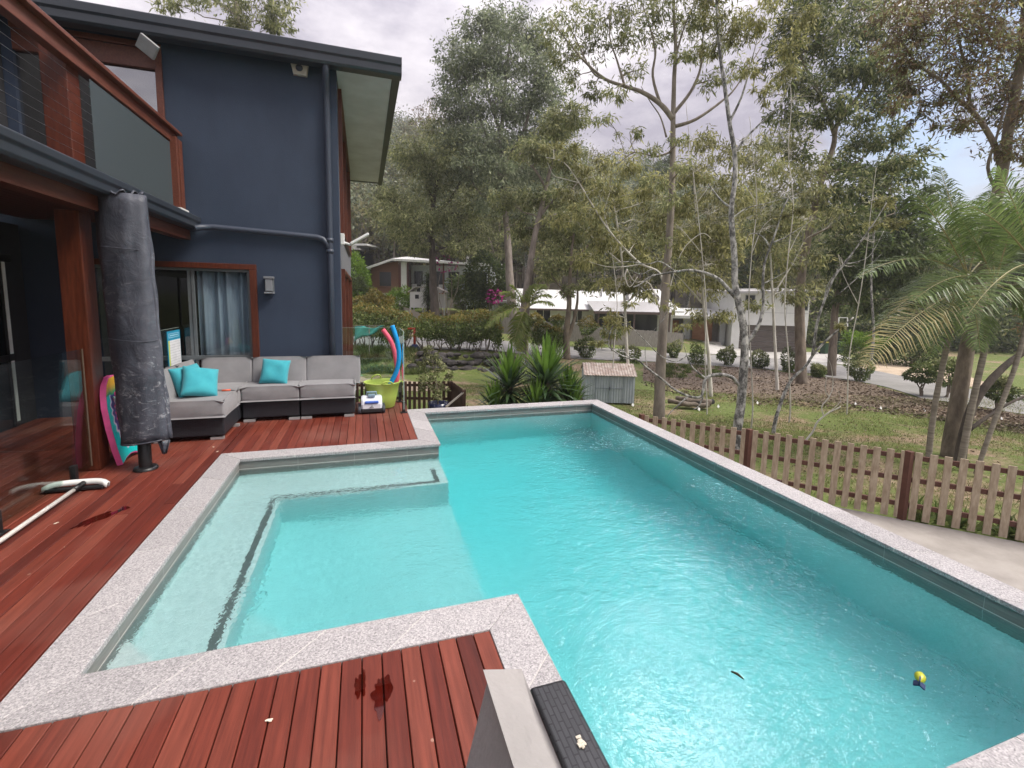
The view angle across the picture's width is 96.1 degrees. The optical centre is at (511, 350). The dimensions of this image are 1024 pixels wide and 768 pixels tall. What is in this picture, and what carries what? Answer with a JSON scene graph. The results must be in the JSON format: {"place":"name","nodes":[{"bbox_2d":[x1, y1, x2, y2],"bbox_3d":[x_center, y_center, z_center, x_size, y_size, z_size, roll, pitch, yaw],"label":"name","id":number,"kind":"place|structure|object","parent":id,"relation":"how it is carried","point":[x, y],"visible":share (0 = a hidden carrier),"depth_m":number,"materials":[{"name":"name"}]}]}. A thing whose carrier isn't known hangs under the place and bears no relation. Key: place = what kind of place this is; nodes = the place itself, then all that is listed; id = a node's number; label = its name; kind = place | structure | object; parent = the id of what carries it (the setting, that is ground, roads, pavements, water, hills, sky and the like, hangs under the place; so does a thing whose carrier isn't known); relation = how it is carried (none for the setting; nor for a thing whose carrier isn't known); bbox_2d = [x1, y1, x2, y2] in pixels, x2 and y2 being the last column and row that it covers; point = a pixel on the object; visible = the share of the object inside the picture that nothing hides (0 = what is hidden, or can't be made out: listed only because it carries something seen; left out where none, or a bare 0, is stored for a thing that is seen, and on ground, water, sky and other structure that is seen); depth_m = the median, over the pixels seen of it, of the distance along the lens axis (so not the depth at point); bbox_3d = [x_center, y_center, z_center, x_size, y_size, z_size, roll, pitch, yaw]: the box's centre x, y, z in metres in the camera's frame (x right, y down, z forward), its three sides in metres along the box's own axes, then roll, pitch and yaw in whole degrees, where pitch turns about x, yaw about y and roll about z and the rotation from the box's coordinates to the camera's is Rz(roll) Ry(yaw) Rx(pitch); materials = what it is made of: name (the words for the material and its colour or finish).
{"place":"outdoors","nodes":[
{"label":"outdoors","id":0,"kind":"place"},
{"bbox_2d":[79,0,1023,234],"label":"sky","id":1,"kind":"structure","parent":0,"point":[405,29],"materials":[{"name":"white"}]},
{"bbox_2d":[351,216,1016,350],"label":"forest floor","id":2,"kind":"structure","parent":0,"point":[680,300],"depth_m":70.30,"materials":[{"name":"soil"}]},
{"bbox_2d":[350,106,999,305],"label":"hillside forest","id":3,"kind":"object","parent":2,"relation":"on","point":[360,197],"visible":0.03,"depth_m":70.15,"materials":[{"name":"green plant"}]},
{"bbox_2d":[352,301,1023,542],"bbox_3d":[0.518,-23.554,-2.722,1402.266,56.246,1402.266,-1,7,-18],"label":"ground","id":4,"kind":"structure","parent":0,"point":[470,377],"depth_m":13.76,"materials":[{"name":"plant"}]},
{"bbox_2d":[0,0,401,470],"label":"blue house","id":5,"kind":"structure","parent":4,"relation":"on","point":[241,159],"depth_m":6.41,"materials":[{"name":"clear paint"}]},
{"bbox_2d":[0,253,21,431],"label":"sliding door","id":6,"kind":"structure","parent":5,"relation":"in","point":[10,416],"depth_m":5.76,"materials":[{"name":"black paint"}]},
{"bbox_2d":[8,20,164,168],"bbox_3d":[-5.611,-3.077,6.214,1.615,2.200,0.150,-1,7,-18],"label":"upper window","id":7,"kind":"structure","parent":5,"relation":"in","point":[144,75],"depth_m":6.14,"materials":[{"name":"clear glass"}]},
{"bbox_2d":[135,33,159,59],"bbox_3d":[-4.853,-4.028,6.085,0.434,0.348,0.213,6,8,37],"label":"flood light","id":8,"kind":"object","parent":5,"relation":"attached to","point":[146,45],"visible":0.97,"depth_m":6.02,"materials":[{"name":"white paint"}]},
{"bbox_2d":[94,258,259,366],"bbox_3d":[-4.939,-0.314,6.811,2.160,1.965,0.236,-1,7,-18],"label":"front window","id":9,"kind":"structure","parent":5,"relation":"in","point":[227,293],"depth_m":6.98,"materials":[{"name":"wood"}]},
{"bbox_2d":[338,88,351,256],"bbox_3d":[-3.634,-3.371,9.918,0.175,2.260,5.170,-1,7,-18],"label":"side window","id":10,"kind":"structure","parent":5,"relation":"in","point":[344,171],"depth_m":9.61,"materials":[{"name":"brown glass"}]},
{"bbox_2d":[341,269,352,354],"bbox_3d":[-3.696,-0.550,10.244,0.175,2.240,5.170,-1,7,-18],"label":"side door","id":11,"kind":"structure","parent":5,"relation":"in","point":[347,310],"depth_m":10.14,"materials":[{"name":"brown wood"}]},
{"bbox_2d":[258,408,463,767],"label":"deck bearers","id":12,"kind":"object","parent":5,"relation":"attached to","point":[361,695],"depth_m":2.03,"materials":[{"name":"wood"}]},
{"bbox_2d":[0,400,502,767],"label":"deck","id":13,"kind":"structure","parent":12,"relation":"on","point":[55,578],"depth_m":2.23,"materials":[{"name":"wood"}]},
{"bbox_2d":[0,349,92,536],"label":"glass panel","id":14,"kind":"object","parent":13,"relation":"on","point":[73,472],"visible":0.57,"depth_m":4.24,"materials":[{"name":"glass"}]},
{"bbox_2d":[0,478,109,543],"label":"brush","id":15,"kind":"object","parent":13,"relation":"on","point":[80,484],"visible":1,"depth_m":4.05,"materials":[{"name":"white paint"}]},
{"bbox_2d":[100,375,137,465],"bbox_3d":[-4.120,0.705,4.827,0.172,0.910,0.510,-1,7,-18],"label":"bodyboard","id":16,"kind":"object","parent":13,"relation":"on","point":[121,454],"visible":0.57,"depth_m":4.66,"materials":[{"name":"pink plastic"}]},
{"bbox_2d":[94,189,172,472],"bbox_3d":[-3.708,-0.171,4.526,0.612,2.739,0.347,5,7,28],"label":"covered umbrella","id":17,"kind":"object","parent":13,"relation":"on","point":[127,266],"visible":0.98,"depth_m":4.43,"materials":[{"name":"fabric"}]},
{"bbox_2d":[154,366,239,443],"bbox_3d":[-3.964,0.637,5.746,0.841,0.842,0.743,-1,7,-18],"label":"sofa section","id":18,"kind":"object","parent":13,"relation":"on","point":[198,416],"visible":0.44,"depth_m":5.53,"materials":[{"name":"fabric"}]},
{"bbox_2d":[180,366,218,396],"bbox_3d":[-3.911,0.395,5.769,0.446,0.412,0.282,-5,9,-42],"label":"throw pillow","id":19,"kind":"object","parent":18,"relation":"on","point":[198,381],"visible":0.98,"depth_m":5.70,"materials":[{"name":"teal fabric"}]},
{"bbox_2d":[164,357,252,419],"bbox_3d":[-4.173,0.551,6.448,0.875,0.842,0.888,-1,7,-18],"label":"sofa section","id":20,"kind":"object","parent":13,"relation":"on","point":[234,373],"visible":0.34,"depth_m":6.66,"materials":[{"name":"fabric"}]},
{"bbox_2d":[240,356,306,421],"bbox_3d":[-3.459,0.532,6.748,0.812,0.842,0.753,-1,7,-18],"label":"sofa section","id":21,"kind":"object","parent":13,"relation":"on","point":[267,400],"visible":0.83,"depth_m":6.50,"materials":[{"name":"fabric"}]},
{"bbox_2d":[259,359,290,383],"bbox_3d":[-3.457,0.312,6.709,0.412,0.376,0.251,-1,7,-18],"label":"throw pillow","id":22,"kind":"object","parent":21,"relation":"on","point":[274,371],"visible":0.99,"depth_m":6.64,"materials":[{"name":"teal fabric"}]},
{"bbox_2d":[299,355,360,418],"bbox_3d":[-2.739,0.522,6.980,0.847,0.842,0.753,-1,7,-18],"label":"sofa section","id":23,"kind":"object","parent":13,"relation":"on","point":[328,386],"visible":1,"depth_m":6.78,"materials":[{"name":"fabric"}]},
{"bbox_2d":[358,391,384,413],"bbox_3d":[-2.167,0.788,7.096,0.390,0.312,0.339,-1,7,-18],"label":"pool cleaner","id":24,"kind":"object","parent":13,"relation":"on","point":[371,401],"visible":1,"depth_m":6.99,"materials":[{"name":"white plastic"}]},
{"bbox_2d":[363,374,400,408],"bbox_3d":[-2.088,0.657,7.400,0.579,0.504,0.562,-1,7,-18],"label":"flexible tub","id":25,"kind":"object","parent":13,"relation":"on","point":[384,389],"visible":0.68,"depth_m":7.26,"materials":[{"name":"plastic"}]},
{"bbox_2d":[397,328,406,412],"bbox_3d":[-1.771,0.291,7.378,0.100,1.254,0.855,-1,7,-18],"label":"glass panel","id":26,"kind":"object","parent":13,"relation":"on","point":[401,378],"visible":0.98,"depth_m":7.20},
{"bbox_2d":[466,669,609,767],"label":"wicker seat","id":27,"kind":"object","parent":13,"relation":"on","point":[520,724],"visible":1,"depth_m":1.22,"materials":[{"name":"beige fabric"}]},
{"bbox_2d":[145,0,307,36],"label":"tree","id":28,"kind":"object","parent":4,"relation":"on","point":[235,12],"visible":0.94,"depth_m":29.18,"materials":[{"name":"green plant"}]},
{"bbox_2d":[351,248,371,285],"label":"bush","id":29,"kind":"object","parent":4,"relation":"on","point":[361,269],"visible":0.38,"depth_m":44.40,"materials":[{"name":"green plant"}]},
{"bbox_2d":[352,286,397,325],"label":"bush","id":30,"kind":"object","parent":4,"relation":"on","point":[382,299],"visible":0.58,"depth_m":32.40,"materials":[{"name":"green plant"}]},
{"bbox_2d":[352,300,414,347],"bbox_3d":[-7.049,-1.348,24.577,3.621,2.585,2.161,2,7,4],"label":"hedge","id":31,"kind":"object","parent":4,"relation":"on","point":[375,314],"visible":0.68,"depth_m":24.14,"materials":[{"name":"green plant"}]},
{"bbox_2d":[353,343,433,374],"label":"bank grass","id":32,"kind":"structure","parent":4,"relation":"on","point":[375,368],"depth_m":23.19,"materials":[{"name":"plant"}]},
{"bbox_2d":[356,381,452,408],"bbox_3d":[-3.017,1.448,12.483,2.867,1.366,0.116,2,7,6],"label":"garden fence","id":33,"kind":"object","parent":4,"relation":"on","point":[424,398],"visible":0.23,"depth_m":12.39,"materials":[{"name":"wood"}]},
{"bbox_2d":[408,286,448,314],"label":"cubby house","id":34,"kind":"structure","parent":4,"relation":"on","point":[416,301],"depth_m":39.55,"materials":[{"name":"wood"}]},
{"bbox_2d":[359,107,498,316],"bbox_3d":[-6.072,-11.036,36.926,11.932,17.452,9.348,2,7,3],"label":"gum tree","id":35,"kind":"object","parent":4,"relation":"on","point":[429,179],"visible":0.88,"depth_m":35.66,"materials":[{"name":"green plant"}]},
{"bbox_2d":[366,257,507,311],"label":"two storey house","id":36,"kind":"structure","parent":4,"relation":"on","point":[386,275],"depth_m":46.57,"materials":[{"name":"brown"}]},
{"bbox_2d":[428,400,447,407],"bbox_3d":[-1.771,1.671,11.050,0.480,0.867,0.480,-1,7,-18],"label":"plant pot","id":37,"kind":"object","parent":4,"relation":"on","point":[441,404],"visible":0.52,"depth_m":10.87,"materials":[{"name":"blue ceramic"}]},
{"bbox_2d":[416,345,454,403],"bbox_3d":[-1.875,0.629,10.977,0.958,1.566,0.692,2,7,8],"label":"potted shrub","id":38,"kind":"object","parent":37,"relation":"in","point":[448,375],"visible":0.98,"depth_m":10.97,"materials":[{"name":"green plant"}]},
{"bbox_2d":[413,310,503,352],"bbox_3d":[-2.775,-1.056,24.404,4.819,2.366,2.110,1,7,-2],"label":"hedge","id":39,"kind":"object","parent":4,"relation":"on","point":[465,333],"visible":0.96,"depth_m":23.93,"materials":[{"name":"green plant"}]},
{"bbox_2d":[406,350,515,371],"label":"rock wall","id":40,"kind":"structure","parent":4,"relation":"on","point":[477,357],"depth_m":23.11,"materials":[{"name":"stone"}]},
{"bbox_2d":[444,271,482,311],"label":"bush","id":41,"kind":"object","parent":4,"relation":"on","point":[460,290],"visible":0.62,"depth_m":41.46,"materials":[{"name":"green plant"}]},
{"bbox_2d":[462,249,505,311],"bbox_3d":[-1.962,-5.881,40.071,4.085,5.942,4.314,-3,8,-35],"label":"bush","id":42,"kind":"object","parent":4,"relation":"on","point":[480,295],"visible":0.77,"depth_m":39.15,"materials":[{"name":"green plant"}]},
{"bbox_2d":[465,164,534,279],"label":"background gum","id":43,"kind":"object","parent":4,"relation":"on","point":[495,249],"visible":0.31,"depth_m":48.50,"materials":[{"name":"green plant"}]},
{"bbox_2d":[467,343,534,405],"bbox_3d":[-0.117,0.975,10.635,1.968,2.378,1.766,-1,7,-18],"label":"yucca","id":44,"kind":"object","parent":4,"relation":"on","point":[508,375],"visible":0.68,"depth_m":10.43,"materials":[{"name":"green plant"}]},
{"bbox_2d":[424,0,583,317],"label":"gum tree","id":45,"kind":"object","parent":4,"relation":"on","point":[494,26],"visible":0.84,"depth_m":34.64,"materials":[{"name":"green plant"}]},
{"bbox_2d":[484,283,554,362],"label":"palm tree","id":46,"kind":"object","parent":4,"relation":"on","point":[525,326],"visible":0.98,"depth_m":23.20,"materials":[{"name":"plant"}]},
{"bbox_2d":[485,93,601,351],"bbox_3d":[1.857,-6.635,25.968,6.861,14.588,5.914,2,7,4],"label":"gum tree","id":47,"kind":"object","parent":4,"relation":"on","point":[555,124],"visible":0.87,"depth_m":25.80,"materials":[{"name":"green plant"}]},
{"bbox_2d":[519,203,570,289],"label":"background gum","id":48,"kind":"object","parent":4,"relation":"on","point":[540,247],"visible":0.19,"depth_m":48.45,"materials":[{"name":"green plant"}]},
{"bbox_2d":[530,319,563,354],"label":"bush","id":49,"kind":"object","parent":4,"relation":"on","point":[537,337],"visible":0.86,"depth_m":24.91,"materials":[{"name":"green plant"}]},
{"bbox_2d":[509,331,589,403],"bbox_3d":[0.721,0.848,10.781,2.257,2.661,2.348,-1,7,-18],"label":"yucca","id":50,"kind":"object","parent":4,"relation":"on","point":[546,367],"visible":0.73,"depth_m":10.53,"materials":[{"name":"green plant"}]},
{"bbox_2d":[85,405,1023,685],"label":"pool shell","id":51,"kind":"object","parent":4,"relation":"on","point":[981,601],"visible":0.06,"depth_m":4.16,"materials":[{"name":"tile"}]},
{"bbox_2d":[0,400,1023,767],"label":"pool coping","id":52,"kind":"object","parent":51,"relation":"on","point":[56,682],"visible":0.94,"depth_m":2.46,"materials":[{"name":"stone"}]},
{"bbox_2d":[98,410,1023,767],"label":"pool water","id":53,"kind":"structure","parent":51,"relation":"in","point":[662,592],"depth_m":3.02,"materials":[{"name":"liquid"}]},
{"bbox_2d":[551,361,601,401],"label":"yucca","id":54,"kind":"object","parent":4,"relation":"on","point":[573,393],"visible":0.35,"depth_m":10.89,"materials":[{"name":"green plant"}]},
{"bbox_2d":[474,314,682,348],"bbox_3d":[5.258,-1.078,34.249,16.270,2.951,1.027,0,7,-7],"label":"paling fence","id":55,"kind":"object","parent":4,"relation":"on","point":[635,338],"visible":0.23,"depth_m":34.48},
{"bbox_2d":[532,217,634,359],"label":"forked tree","id":56,"kind":"object","parent":4,"relation":"on","point":[550,272],"visible":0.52,"depth_m":24.92,"materials":[{"name":"green plant"}]},
{"bbox_2d":[506,288,683,331],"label":"white house","id":57,"kind":"structure","parent":4,"relation":"on","point":[643,315],"depth_m":40.50,"materials":[{"name":"paint"}]},
{"bbox_2d":[580,362,636,403],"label":"garden shed","id":58,"kind":"structure","parent":4,"relation":"on","point":[608,382],"depth_m":15.74,"materials":[{"name":"grey metal"}]},
{"bbox_2d":[574,169,650,291],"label":"background gum","id":59,"kind":"object","parent":4,"relation":"on","point":[620,225],"visible":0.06,"depth_m":51.52,"materials":[{"name":"green plant"}]},
{"bbox_2d":[534,140,694,363],"bbox_3d":[4.134,-2.729,17.228,6.054,9.486,4.166,-1,7,-18],"label":"sapling gum","id":60,"kind":"object","parent":4,"relation":"on","point":[604,242],"visible":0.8,"depth_m":16.78,"materials":[{"name":"green plant"}]},
{"bbox_2d":[537,139,709,311],"bbox_3d":[3.596,-2.667,15.678,6.096,9.388,2.416,3,7,11],"label":"bare tree","id":61,"kind":"object","parent":4,"relation":"on","point":[577,167],"visible":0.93,"depth_m":15.48,"materials":[{"name":"green plant"}]},
{"bbox_2d":[614,174,674,287],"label":"background gum","id":62,"kind":"object","parent":4,"relation":"on","point":[639,270],"visible":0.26,"depth_m":48.74,"materials":[{"name":"green plant"}]},
{"bbox_2d":[528,0,761,419],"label":"tall gum tree","id":63,"kind":"object","parent":4,"relation":"on","point":[622,37],"visible":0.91,"depth_m":13.29,"materials":[{"name":"green plant"}]},
{"bbox_2d":[673,107,726,414],"bbox_3d":[5.725,-2.875,14.632,1.904,9.898,1.227,4,7,19],"label":"bare sapling","id":64,"kind":"object","parent":4,"relation":"on","point":[709,214],"visible":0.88,"depth_m":14.49,"materials":[{"name":"grey plant"}]},
{"bbox_2d":[584,0,823,449],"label":"paperbark tree","id":65,"kind":"object","parent":4,"relation":"on","point":[757,27],"visible":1,"depth_m":10.76,"materials":[{"name":"green plant"}]},
{"bbox_2d":[673,191,752,290],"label":"background gum","id":66,"kind":"object","parent":4,"relation":"on","point":[720,216],"visible":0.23,"depth_m":47.45,"materials":[{"name":"green plant"}]},
{"bbox_2d":[655,123,771,396],"bbox_3d":[7.382,-3.253,18.272,3.873,10.354,4.491,-1,7,-18],"label":"sapling gum","id":67,"kind":"object","parent":4,"relation":"on","point":[719,233],"visible":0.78,"depth_m":17.44,"materials":[{"name":"green plant"}]},
{"bbox_2d":[657,288,822,351],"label":"garage house","id":68,"kind":"structure","parent":4,"relation":"on","point":[727,334],"depth_m":41.21,"materials":[{"name":"paint"}]},
{"bbox_2d":[738,325,794,351],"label":"garage door","id":69,"kind":"structure","parent":68,"relation":"in","point":[766,335],"depth_m":41.17,"materials":[{"name":"metal"}]},
{"bbox_2d":[466,388,1023,478],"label":"fallen leaves","id":70,"kind":"object","parent":4,"relation":"on","point":[847,432],"visible":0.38,"depth_m":12.72,"materials":[{"name":"plant"}]},
{"bbox_2d":[729,117,781,428],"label":"bare sapling","id":71,"kind":"object","parent":4,"relation":"on","point":[748,217],"visible":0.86,"depth_m":12.59,"materials":[{"name":"grey plant"}]},
{"bbox_2d":[726,212,790,288],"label":"background gum","id":72,"kind":"object","parent":4,"relation":"on","point":[743,277],"visible":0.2,"depth_m":49.73,"materials":[{"name":"green plant"}]},
{"bbox_2d":[739,230,795,288],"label":"background gum","id":73,"kind":"object","parent":4,"relation":"on","point":[779,277],"visible":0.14,"depth_m":49.68,"materials":[{"name":"green plant"}]},
{"bbox_2d":[765,63,813,421],"bbox_3d":[8.211,-3.140,13.570,1.376,10.657,1.286,-1,7,-18],"label":"bare sapling","id":74,"kind":"object","parent":4,"relation":"on","point":[789,153],"visible":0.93,"depth_m":13.49,"materials":[{"name":"grey plant"}]},
{"bbox_2d":[782,214,845,330],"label":"background gum","id":75,"kind":"object","parent":4,"relation":"on","point":[800,244],"visible":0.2,"depth_m":49.03,"materials":[{"name":"green plant"}]},
{"bbox_2d":[639,414,1023,540],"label":"picket fence","id":76,"kind":"object","parent":4,"relation":"on","point":[749,454],"visible":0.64,"depth_m":7.13,"materials":[{"name":"brown wood"}]},
{"bbox_2d":[641,362,1023,433],"bbox_3d":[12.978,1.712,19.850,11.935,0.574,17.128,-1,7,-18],"label":"mulch bed","id":77,"kind":"object","parent":4,"relation":"on","point":[765,387],"visible":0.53,"depth_m":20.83,"materials":[{"name":"plant"}]},
{"bbox_2d":[655,362,722,378],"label":"verge grass","id":78,"kind":"structure","parent":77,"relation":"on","point":[671,367],"depth_m":24.84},
{"bbox_2d":[725,115,858,389],"bbox_3d":[11.918,-4.270,20.581,6.810,12.152,4.206,-1,7,-18],"label":"sapling gum","id":79,"kind":"object","parent":77,"relation":"on","point":[774,171],"visible":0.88,"depth_m":19.98,"materials":[{"name":"green plant"}]},
{"bbox_2d":[755,0,950,383],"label":"leaning gum tree","id":80,"kind":"object","parent":77,"relation":"on","point":[851,71],"visible":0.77,"depth_m":21.49,"materials":[{"name":"green plant"}]},
{"bbox_2d":[985,374,1023,410],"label":"bush","id":81,"kind":"object","parent":77,"relation":"on","point":[997,387],"visible":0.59,"depth_m":15.98,"materials":[{"name":"green plant"}]},
{"bbox_2d":[771,193,914,433],"bbox_3d":[8.876,-0.981,12.049,3.811,6.584,1.692,-1,7,-18],"label":"leaning sapling","id":82,"kind":"object","parent":4,"relation":"on","point":[873,226],"visible":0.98,"depth_m":12.18,"materials":[{"name":"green plant"}]},
{"bbox_2d":[842,357,875,381],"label":"bush","id":83,"kind":"object","parent":4,"relation":"on","point":[853,371],"visible":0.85,"depth_m":23.38,"materials":[{"name":"green plant"}]},
{"bbox_2d":[837,171,888,414],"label":"bare sapling","id":84,"kind":"object","parent":4,"relation":"on","point":[872,199],"visible":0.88,"depth_m":14.99,"materials":[{"name":"grey plant"}]},
{"bbox_2d":[837,329,904,363],"bbox_3d":[25.509,-0.218,32.955,3.822,2.597,3.477,-1,7,-18],"label":"bush","id":85,"kind":"object","parent":4,"relation":"on","point":[845,341],"visible":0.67,"depth_m":32.79,"materials":[{"name":"green plant"}]},
{"bbox_2d":[798,147,971,375],"bbox_3d":[20.937,-4.954,25.871,11.155,13.030,5.643,1,7,0],"label":"gum tree","id":86,"kind":"object","parent":4,"relation":"on","point":[909,241],"visible":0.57,"depth_m":25.00,"materials":[{"name":"green plant"}]},
{"bbox_2d":[867,32,938,379],"bbox_3d":[20.769,-8.028,25.093,2.786,19.149,5.268,6,8,34],"label":"pale gum tree","id":87,"kind":"object","parent":4,"relation":"on","point":[871,290],"visible":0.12,"depth_m":23.96,"materials":[{"name":"grey plant"}]},
{"bbox_2d":[806,288,1023,354],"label":"undergrowth","id":88,"kind":"object","parent":4,"relation":"on","point":[1008,342],"visible":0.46,"depth_m":41.82,"materials":[{"name":"green plant"}]},
{"bbox_2d":[902,360,936,395],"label":"bush","id":89,"kind":"object","parent":4,"relation":"on","point":[929,373],"visible":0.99,"depth_m":19.37,"materials":[{"name":"green plant"}]},
{"bbox_2d":[860,359,983,386],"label":"sand verge","id":90,"kind":"structure","parent":4,"relation":"on","point":[896,369],"depth_m":28.95,"materials":[{"name":"sand"}]},
{"bbox_2d":[879,336,948,367],"bbox_3d":[27.110,0.272,31.196,3.478,2.711,3.598,-1,7,-18],"label":"bush","id":91,"kind":"object","parent":90,"relation":"on","point":[915,357],"visible":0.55,"depth_m":30.65,"materials":[{"name":"green plant"}]},
{"bbox_2d":[853,0,1023,457],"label":"bronze leafed tree","id":92,"kind":"object","parent":4,"relation":"on","point":[1003,153],"visible":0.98,"depth_m":10.20,"materials":[{"name":"brown plant"}]},
{"bbox_2d":[854,166,1023,462],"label":"palm tree","id":93,"kind":"object","parent":4,"relation":"on","point":[936,397],"visible":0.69,"depth_m":9.64,"materials":[{"name":"plant"}]},
{"bbox_2d":[857,192,1023,467],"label":"palm tree","id":94,"kind":"object","parent":4,"relation":"on","point":[985,255],"visible":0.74,"depth_m":9.24,"materials":[{"name":"plant"}]},
{"bbox_2d":[931,356,956,396],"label":"bush","id":95,"kind":"object","parent":4,"relation":"on","point":[951,363],"visible":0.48,"depth_m":19.12,"materials":[{"name":"green plant"}]},
{"bbox_2d":[923,225,1007,300],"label":"background gum","id":96,"kind":"object","parent":4,"relation":"on","point":[955,263],"visible":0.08,"depth_m":43.25,"materials":[{"name":"green plant"}]},
{"bbox_2d":[945,165,1023,473],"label":"palm tree","id":97,"kind":"object","parent":4,"relation":"on","point":[1004,395],"visible":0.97,"depth_m":8.93,"materials":[{"name":"plant"}]},
{"bbox_2d":[953,308,1023,460],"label":"leaning tree","id":98,"kind":"object","parent":4,"relation":"on","point":[992,378],"visible":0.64,"depth_m":9.97,"materials":[{"name":"brown plant"}]},
{"bbox_2d":[353,336,1023,413],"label":"road","id":99,"kind":"structure","parent":0,"point":[892,381],"depth_m":26.52,"materials":[{"name":"asphalt"}]},
{"bbox_2d":[709,344,851,365],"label":"driveway","id":100,"kind":"structure","parent":0,"point":[817,357],"depth_m":37.54,"materials":[{"name":"concrete"}]},
{"bbox_2d":[834,506,1023,591],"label":"concrete path","id":101,"kind":"structure","parent":0,"point":[1001,560],"depth_m":6.31,"materials":[{"name":"concrete"}]},
{"bbox_3d":[-4.606,0.390,5.942,0.100,1.264,1.763,-1,7,-18],"label":"glass panel","id":102,"kind":"object","parent":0,"visible":0},
{"bbox_2d":[167,329,181,365],"bbox_3d":[-4.784,0.002,6.521,0.010,0.570,0.450,-1,7,-18],"label":"safety sign","id":103,"kind":"object","parent":102,"relation":"attached to","point":[174,347],"visible":0.94,"depth_m":6.50,"materials":[{"name":"plastic"}]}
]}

